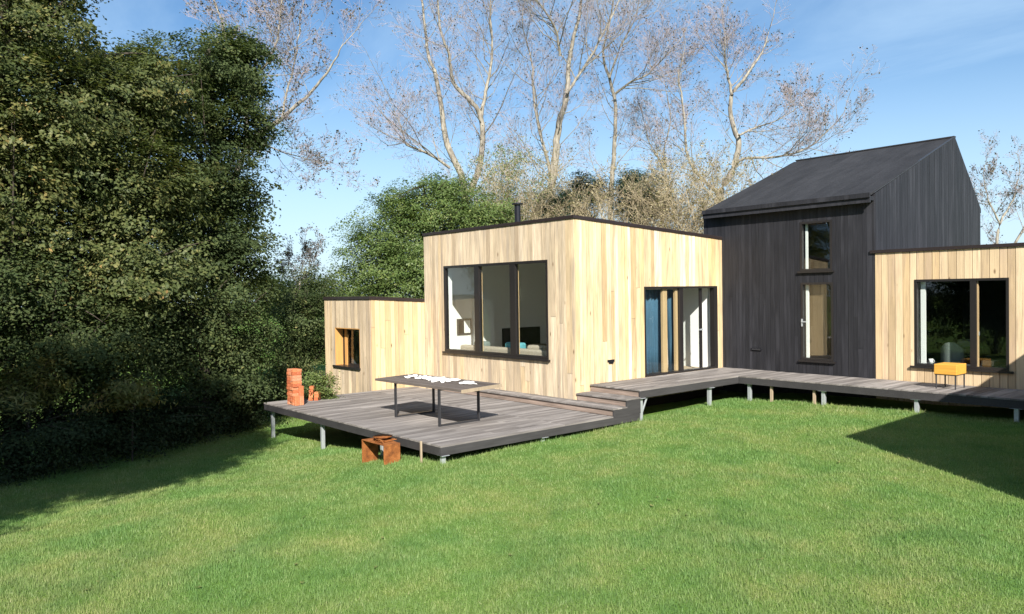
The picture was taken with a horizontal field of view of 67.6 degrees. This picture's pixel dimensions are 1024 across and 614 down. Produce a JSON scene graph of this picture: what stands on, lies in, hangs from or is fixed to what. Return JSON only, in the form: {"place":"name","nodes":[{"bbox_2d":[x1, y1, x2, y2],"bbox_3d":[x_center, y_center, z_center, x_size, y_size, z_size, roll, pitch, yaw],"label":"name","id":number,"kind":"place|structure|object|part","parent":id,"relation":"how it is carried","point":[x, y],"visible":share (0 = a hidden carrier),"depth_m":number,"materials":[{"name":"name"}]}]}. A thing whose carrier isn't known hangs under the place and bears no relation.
{"place":"outdoors","nodes":[
{"label":"outdoors","id":0,"kind":"place"},
{"bbox_2d":[291,384,301,387],"bbox_3d":[-4.892,1.784,17.363,0.215,0.066,0.102,-2,1,-42],"label":"brick","id":1,"kind":"object","parent":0,"point":[294,385],"visible":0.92,"depth_m":17.31,"materials":[{"name":"brick"}]},
{"bbox_2d":[291,381,301,384],"bbox_3d":[-4.894,1.716,17.384,0.215,0.066,0.102,-2,1,-41],"label":"brick","id":2,"kind":"object","parent":1,"relation":"on","point":[296,382],"visible":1,"depth_m":17.34,"materials":[{"name":"orange brick"}]},
{"bbox_2d":[291,378,301,381],"bbox_3d":[-4.898,1.648,17.374,0.215,0.066,0.102,-2,1,-40],"label":"brick","id":3,"kind":"object","parent":2,"relation":"on","point":[296,379],"visible":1,"depth_m":17.32,"materials":[{"name":"brick"}]},
{"bbox_2d":[291,375,301,378],"bbox_3d":[-4.899,1.581,17.379,0.215,0.066,0.102,-2,1,-41],"label":"brick","id":4,"kind":"object","parent":3,"relation":"on","point":[296,376],"visible":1,"depth_m":17.33,"materials":[{"name":"orange brick"}]},
{"bbox_2d":[291,372,300,375],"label":"brick","id":5,"kind":"object","parent":4,"relation":"on","point":[295,373],"visible":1,"depth_m":17.33,"materials":[{"name":"orange brick"}]},
{"bbox_2d":[291,369,301,372],"bbox_3d":[-4.898,1.446,17.388,0.215,0.066,0.102,-2,1,-41],"label":"brick","id":6,"kind":"object","parent":5,"relation":"on","point":[295,370],"visible":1,"depth_m":17.34,"materials":[{"name":"brick"}]},
{"bbox_2d":[472,298,494,345],"bbox_3d":[-0.797,0.696,21.573,0.488,1.879,0.410,-2,1,-40],"label":"tall cupboard","id":7,"kind":"object","parent":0,"point":[488,321],"visible":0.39,"depth_m":21.46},
{"bbox_3d":[-0.670,0.677,21.423,0.448,1.759,0.017,-2,1,-40],"label":"door","id":8,"kind":"part","parent":7,"relation":"part of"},
{"bbox_2d":[0,303,1023,613],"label":"ground","id":9,"kind":"structure","parent":0,"point":[336,437],"depth_m":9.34,"materials":[{"name":"plant"}]},
{"bbox_2d":[0,351,87,476],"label":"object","id":10,"kind":"object","parent":9,"relation":"on","point":[27,394],"visible":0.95,"depth_m":14.57,"materials":[{"name":"green plant"}]},
{"bbox_2d":[0,367,159,485],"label":"bramble bush","id":11,"kind":"object","parent":9,"relation":"on","point":[55,437],"visible":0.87,"depth_m":14.47,"materials":[{"name":"green plant"}]},
{"bbox_2d":[0,0,162,468],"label":"leafy tree","id":12,"kind":"object","parent":9,"relation":"on","point":[29,30],"visible":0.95,"depth_m":15.26,"materials":[{"name":"green plant"}]},
{"bbox_2d":[0,225,201,466],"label":"leafy tree","id":13,"kind":"object","parent":9,"relation":"on","point":[91,354],"visible":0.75,"depth_m":15.20,"materials":[{"name":"green plant"}]},
{"bbox_2d":[0,30,240,446],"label":"leafy tree","id":14,"kind":"object","parent":9,"relation":"on","point":[156,90],"visible":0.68,"depth_m":16.74,"materials":[{"name":"green plant"}]},
{"bbox_2d":[18,367,229,462],"bbox_3d":[-8.437,2.382,16.843,4.664,2.003,3.790,-2,1,-40],"label":"bramble bush","id":15,"kind":"object","parent":9,"relation":"on","point":[151,437],"visible":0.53,"depth_m":16.62,"materials":[{"name":"green plant"}]},
{"bbox_2d":[76,372,177,460],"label":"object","id":16,"kind":"object","parent":9,"relation":"on","point":[133,394],"visible":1,"depth_m":15.33,"materials":[{"name":"green plant"}]},
{"bbox_2d":[41,264,311,435],"bbox_3d":[-7.925,1.084,18.461,6.119,4.476,4.663,-1,1,-29],"label":"leafy tree","id":17,"kind":"object","parent":9,"relation":"on","point":[208,340],"visible":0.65,"depth_m":18.03,"materials":[{"name":"green plant"}]},
{"bbox_2d":[105,17,312,367],"bbox_3d":[-8.254,-2.115,19.930,5.237,10.892,5.507,-2,1,-40],"label":"leafy tree","id":18,"kind":"object","parent":9,"relation":"on","point":[236,75],"visible":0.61,"depth_m":19.55,"materials":[{"name":"green plant"}]},
{"bbox_2d":[150,369,287,444],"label":"bramble bush","id":19,"kind":"object","parent":9,"relation":"on","point":[235,418],"visible":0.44,"depth_m":18.52,"materials":[{"name":"green plant"}]},
{"bbox_2d":[179,0,391,375],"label":"bare tree","id":20,"kind":"object","parent":9,"relation":"on","point":[279,18],"visible":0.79,"depth_m":24.86,"materials":[{"name":"brown plant"}]},
{"bbox_2d":[273,223,325,388],"bbox_3d":[-6.613,0.309,24.030,1.642,5.978,1.266,-1,1,-16],"label":"wispy sapling","id":21,"kind":"object","parent":9,"relation":"on","point":[306,248],"visible":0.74,"depth_m":23.95,"materials":[{"name":"grey plant"}]},
{"bbox_2d":[255,263,354,418],"bbox_3d":[-6.266,0.902,22.247,3.001,4.636,3.662,-1,1,17],"label":"dark shrub","id":22,"kind":"object","parent":9,"relation":"on","point":[312,351],"visible":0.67,"depth_m":21.80,"materials":[{"name":"green plant"}]},
{"bbox_2d":[250,262,370,379],"bbox_3d":[-7.918,0.665,30.050,6.308,4.956,3.960,-1,1,-6],"label":"hedge tree","id":23,"kind":"object","parent":9,"relation":"on","point":[278,281],"visible":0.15,"depth_m":29.60,"materials":[{"name":"green plant"}]},
{"bbox_2d":[302,370,345,399],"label":"pale shrub","id":24,"kind":"object","parent":9,"relation":"on","point":[319,382],"visible":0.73,"depth_m":18.37,"materials":[{"name":"green plant"}]},
{"bbox_2d":[323,295,425,394],"bbox_3d":[-2.475,1.378,22.338,5.290,3.543,2.570,-2,1,-40],"label":"wooden annex","id":25,"kind":"object","parent":9,"relation":"on","point":[369,339],"visible":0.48,"depth_m":20.36,"materials":[{"name":"beige wood"}]},
{"bbox_2d":[332,329,360,369],"bbox_3d":[-4.359,1.119,20.741,0.365,1.066,1.480,-2,1,-40],"label":"window","id":26,"kind":"structure","parent":25,"relation":"in","point":[345,364],"depth_m":21.07,"materials":[{"name":"black glass"}]},
{"bbox_2d":[362,438,399,464],"bbox_3d":[-2.264,2.480,13.206,0.320,0.486,0.740,-2,1,-40],"label":"rusty steel box","id":27,"kind":"object","parent":9,"relation":"on","point":[391,451],"visible":0.92,"depth_m":13.07,"materials":[{"name":"brown metal"}]},
{"bbox_2d":[373,434,396,441],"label":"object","id":28,"kind":"object","parent":27,"relation":"on","point":[384,437],"visible":0.93,"depth_m":13.19,"materials":[{"name":"metal"}]},
{"bbox_2d":[420,441,422,462],"bbox_3d":[-1.504,2.453,12.683,0.028,0.460,0.032,-2,1,-40],"label":"wooden stake","id":29,"kind":"object","parent":9,"relation":"on","point":[421,451],"visible":0.56,"depth_m":12.67,"materials":[{"name":"beige wood"}]},
{"bbox_2d":[322,169,530,298],"bbox_3d":[-2.510,-0.895,26.379,8.140,7.823,5.921,-2,1,-40],"label":"round bush","id":30,"kind":"object","parent":9,"relation":"on","point":[387,249],"visible":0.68,"depth_m":25.33,"materials":[{"name":"green plant"}]},
{"bbox_2d":[332,0,542,204],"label":"bare tree","id":31,"kind":"object","parent":9,"relation":"on","point":[443,116],"visible":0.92,"depth_m":33.64,"materials":[{"name":"brown plant"}]},
{"bbox_2d":[264,387,639,463],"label":"deck","id":32,"kind":"structure","parent":9,"relation":"on","point":[370,414],"depth_m":15.24,"materials":[{"name":"wood"}]},
{"bbox_2d":[294,396,298,405],"bbox_3d":[-4.853,2.115,17.258,0.102,0.215,0.066,-2,1,-44],"label":"brick","id":33,"kind":"object","parent":32,"relation":"on","point":[296,400],"visible":1,"depth_m":17.23,"materials":[{"name":"brick"}]},
{"bbox_2d":[299,395,303,404],"bbox_3d":[-4.769,2.112,17.329,0.102,0.215,0.066,-2,1,-39],"label":"brick","id":34,"kind":"object","parent":32,"relation":"on","point":[301,400],"visible":1,"depth_m":17.30,"materials":[{"name":"brick"}]},
{"bbox_2d":[298,386,303,395],"bbox_3d":[-4.773,1.895,17.325,0.102,0.215,0.066,-2,1,-38],"label":"brick","id":35,"kind":"object","parent":34,"relation":"on","point":[301,390],"visible":1,"depth_m":17.30,"materials":[{"name":"brick"}]},
{"bbox_2d":[375,374,501,426],"bbox_3d":[-1.506,1.838,15.175,1.091,0.746,3.019,-2,1,-43],"label":"outdoor table","id":36,"kind":"object","parent":32,"relation":"on","point":[456,386],"visible":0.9,"depth_m":14.79,"materials":[{"name":"metal"}]},
{"bbox_2d":[436,386,640,417],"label":"deck steps","id":37,"kind":"structure","parent":32,"relation":"on","point":[622,403],"depth_m":16.07,"materials":[{"name":"grey wood"}]},
{"bbox_2d":[392,136,572,268],"bbox_3d":[-0.533,-2.517,30.703,9.504,9.191,8.210,-2,1,-40],"label":"scrub bush","id":38,"kind":"object","parent":9,"relation":"on","point":[515,158],"visible":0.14,"depth_m":29.61,"materials":[{"name":"beige plant"}]},
{"bbox_2d":[23,456,1003,589],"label":"lawn weeds","id":39,"kind":"object","parent":9,"relation":"on","point":[383,536],"visible":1,"depth_m":8.28,"materials":[{"name":"green plant"}]},
{"bbox_2d":[458,136,620,222],"bbox_3d":[0.282,-2.154,29.060,7.190,8.502,6.772,-2,1,-40],"label":"scrub bush","id":40,"kind":"object","parent":9,"relation":"on","point":[531,205],"visible":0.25,"depth_m":28.61,"materials":[{"name":"plant"}]},
{"bbox_2d":[476,0,656,216],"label":"bare tree","id":41,"kind":"object","parent":9,"relation":"on","point":[563,107],"visible":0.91,"depth_m":33.12,"materials":[{"name":"brown plant"}]},
{"bbox_2d":[526,169,615,218],"bbox_3d":[2.434,-1.361,30.176,3.936,8.192,3.305,-2,1,-40],"label":"dark conifer","id":42,"kind":"object","parent":9,"relation":"on","point":[580,182],"visible":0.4,"depth_m":29.62,"materials":[{"name":"green plant"}]},
{"bbox_2d":[422,202,722,411],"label":"wooden pavilion","id":43,"kind":"structure","parent":9,"relation":"on","point":[574,287],"depth_m":18.18,"materials":[{"name":"beige wood"}]},
{"bbox_2d":[457,318,471,334],"bbox_3d":[-1.333,0.550,21.368,0.496,0.449,0.030,-2,1,-40],"label":"framed picture","id":44,"kind":"object","parent":43,"relation":"attached to","point":[464,326],"visible":1,"depth_m":21.36,"materials":[{"name":"metal"}]},
{"bbox_2d":[442,260,549,361],"bbox_3d":[-0.461,0.073,18.582,0.182,2.270,4.075,-2,1,-40],"label":"window","id":45,"kind":"structure","parent":43,"relation":"in","point":[513,266],"depth_m":18.43,"materials":[{"name":"black glass"}]},
{"bbox_2d":[461,345,546,355],"bbox_3d":[0.353,1.272,19.160,1.080,0.540,4.100,-2,1,-40],"label":"sofa","id":46,"kind":"object","parent":43,"relation":"in","point":[508,350],"visible":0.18,"depth_m":18.97,"materials":[{"name":"beige fabric"}]},
{"bbox_2d":[474,341,490,345],"bbox_3d":[-0.785,1.065,20.226,0.220,0.330,0.500,-2,1,-40],"label":"cushion","id":47,"kind":"object","parent":46,"relation":"on","point":[486,343],"visible":0.32,"depth_m":20.03,"materials":[{"name":"grey fabric"}]},
{"bbox_2d":[505,342,525,348],"bbox_3d":[0.091,1.060,19.198,0.220,0.350,0.620,-2,1,-40],"label":"cushion","id":48,"kind":"object","parent":46,"relation":"on","point":[522,345],"visible":0.34,"depth_m":19.01,"materials":[{"name":"teal fabric"}]},
{"bbox_2d":[527,345,545,349],"bbox_3d":[0.610,1.083,18.589,0.220,0.310,0.550,-2,1,-40],"label":"cushion","id":49,"kind":"object","parent":46,"relation":"on","point":[541,347],"visible":0.35,"depth_m":18.47,"materials":[{"name":"beige fabric"}]},
{"bbox_2d":[502,326,539,346],"bbox_3d":[0.285,0.880,22.734,1.470,0.554,0.052,-2,1,-40],"label":"wall screen","id":50,"kind":"object","parent":43,"relation":"attached to","point":[529,335],"depth_m":22.82,"materials":[{"name":"black plastic"}]},
{"bbox_2d":[646,290,660,373],"bbox_3d":[3.340,0.590,18.508,1.068,2.018,0.115,-2,1,-40],"label":"curtain","id":51,"kind":"object","parent":43,"relation":"hanging from","point":[653,329],"visible":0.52,"depth_m":18.56,"materials":[{"name":"blue fabric"}]},
{"bbox_2d":[667,289,673,370],"bbox_3d":[3.975,0.570,19.049,0.298,2.017,0.115,-2,1,-40],"label":"curtain","id":52,"kind":"object","parent":43,"relation":"hanging from","point":[670,326],"visible":0.8,"depth_m":18.97,"materials":[{"name":"fabric"}]},
{"bbox_2d":[644,286,717,376],"bbox_3d":[4.166,0.548,18.893,2.910,2.117,0.140,-2,1,-40],"label":"sliding door","id":53,"kind":"structure","parent":43,"relation":"in","point":[677,290],"depth_m":18.81,"materials":[{"name":"clear glass"}]},
{"bbox_2d":[524,152,675,225],"bbox_3d":[3.666,-1.707,27.977,6.028,7.538,7.036,-2,1,-40],"label":"scrub bush","id":54,"kind":"object","parent":9,"relation":"on","point":[597,200],"visible":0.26,"depth_m":27.30,"materials":[{"name":"plant"}]},
{"bbox_2d":[560,0,714,219],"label":"bare tree","id":55,"kind":"object","parent":9,"relation":"on","point":[614,100],"visible":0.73,"depth_m":35.84,"materials":[{"name":"brown plant"}]},
{"bbox_2d":[599,163,680,226],"bbox_3d":[4.823,-1.339,28.436,3.349,8.029,3.274,-2,1,-40],"label":"dark conifer","id":56,"kind":"object","parent":9,"relation":"on","point":[625,195],"visible":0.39,"depth_m":28.08,"materials":[{"name":"green plant"}]},
{"bbox_2d":[610,49,690,224],"bbox_3d":[6.941,-5.462,38.234,4.005,16.307,4.621,-1,1,13],"label":"bare tree","id":57,"kind":"object","parent":9,"relation":"on","point":[637,98],"visible":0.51,"depth_m":38.28,"materials":[{"name":"brown plant"}]},
{"bbox_2d":[587,391,718,415],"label":"foundation wall","id":58,"kind":"structure","parent":9,"relation":"on","point":[675,399],"depth_m":18.77,"materials":[{"name":"grey concrete"}]},
{"bbox_2d":[566,128,740,231],"bbox_3d":[5.238,-1.884,26.599,6.766,7.899,7.093,0,1,21],"label":"scrub bush","id":59,"kind":"object","parent":9,"relation":"on","point":[667,192],"visible":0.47,"depth_m":25.62,"materials":[{"name":"plant"}]},
{"bbox_2d":[612,147,811,244],"bbox_3d":[7.091,-1.714,26.003,7.088,7.528,7.378,-2,1,-31],"label":"scrub bush","id":60,"kind":"object","parent":9,"relation":"on","point":[715,197],"visible":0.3,"depth_m":25.47,"materials":[{"name":"plant"}]},
{"bbox_2d":[631,0,886,202],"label":"bare tree","id":61,"kind":"object","parent":9,"relation":"on","point":[785,91],"visible":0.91,"depth_m":31.20,"materials":[{"name":"brown plant"}]},
{"bbox_2d":[590,367,1023,421],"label":"raised walkway","id":62,"kind":"structure","parent":9,"relation":"on","point":[710,379],"depth_m":16.28,"materials":[{"name":"wood"}]},
{"bbox_2d":[934,362,965,389],"bbox_3d":[8.691,1.366,15.183,0.510,0.485,0.410,-2,1,-40],"label":"wooden stool","id":63,"kind":"object","parent":62,"relation":"on","point":[945,369],"visible":1,"depth_m":15.05,"materials":[{"name":"yellow wood"}]},
{"bbox_2d":[702,136,980,397],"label":"black house","id":64,"kind":"structure","parent":9,"relation":"on","point":[794,300],"depth_m":18.66,"materials":[{"name":"wood"}]},
{"bbox_2d":[797,220,833,272],"bbox_3d":[7.158,-1.412,17.977,0.210,1.210,0.885,-2,1,-40],"label":"window","id":65,"kind":"structure","parent":64,"relation":"in","point":[802,270],"depth_m":18.20,"materials":[{"name":"black glass"}]},
{"bbox_2d":[798,282,835,363],"bbox_3d":[7.218,0.361,18.018,0.270,1.880,0.895,-2,1,-40],"label":"glazed door","id":66,"kind":"structure","parent":64,"relation":"in","point":[819,298],"depth_m":18.15,"materials":[{"name":"clear glass"}]},
{"bbox_2d":[870,242,1023,409],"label":"wall","id":67,"kind":"structure","parent":9,"relation":"on","point":[930,302],"depth_m":16.38,"materials":[{"name":"beige wood"}]},
{"bbox_2d":[941,342,969,362],"bbox_3d":[9.824,1.161,16.915,0.770,0.797,0.462,-2,1,-40],"label":"grey armchair","id":68,"kind":"object","parent":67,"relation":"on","point":[952,352],"visible":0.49,"depth_m":16.64,"materials":[{"name":"fabric"}]},
{"bbox_2d":[910,278,1013,373],"bbox_3d":[9.185,0.357,15.664,0.220,1.875,1.920,-2,1,-40],"label":"window","id":69,"kind":"structure","parent":67,"relation":"in","point":[974,366],"depth_m":15.46,"materials":[{"name":"black glass"}]},
{"bbox_2d":[966,363,1005,367],"bbox_3d":[9.889,1.392,15.783,0.550,0.375,1.234,-2,1,-40],"label":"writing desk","id":70,"kind":"object","parent":67,"relation":"on","point":[999,366],"visible":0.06,"depth_m":15.63,"materials":[{"name":"brown paint"}]},
{"bbox_2d":[968,129,1023,244],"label":"bare tree","id":71,"kind":"object","parent":9,"relation":"on","point":[1016,190],"visible":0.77,"depth_m":30.24,"materials":[{"name":"brown plant"}]},
{"bbox_2d":[19,0,1023,306],"label":"sky","id":72,"kind":"structure","parent":0,"point":[955,67],"materials":[{"name":"blue"}]},
{"bbox_2d":[965,347,982,363],"bbox_3d":[10.450,1.237,17.779,0.500,0.595,0.722,-2,1,-40],"label":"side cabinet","id":73,"kind":"object","parent":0,"point":[980,353],"visible":0.11,"depth_m":17.53,"materials":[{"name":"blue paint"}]},
{"bbox_2d":[981,360,998,365],"bbox_3d":[9.828,1.149,15.730,0.300,0.110,0.234,-2,1,-40],"label":"wooden crate","id":74,"kind":"object","parent":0,"point":[989,362],"visible":1,"depth_m":15.65,"materials":[{"name":"wood"}]}
]}

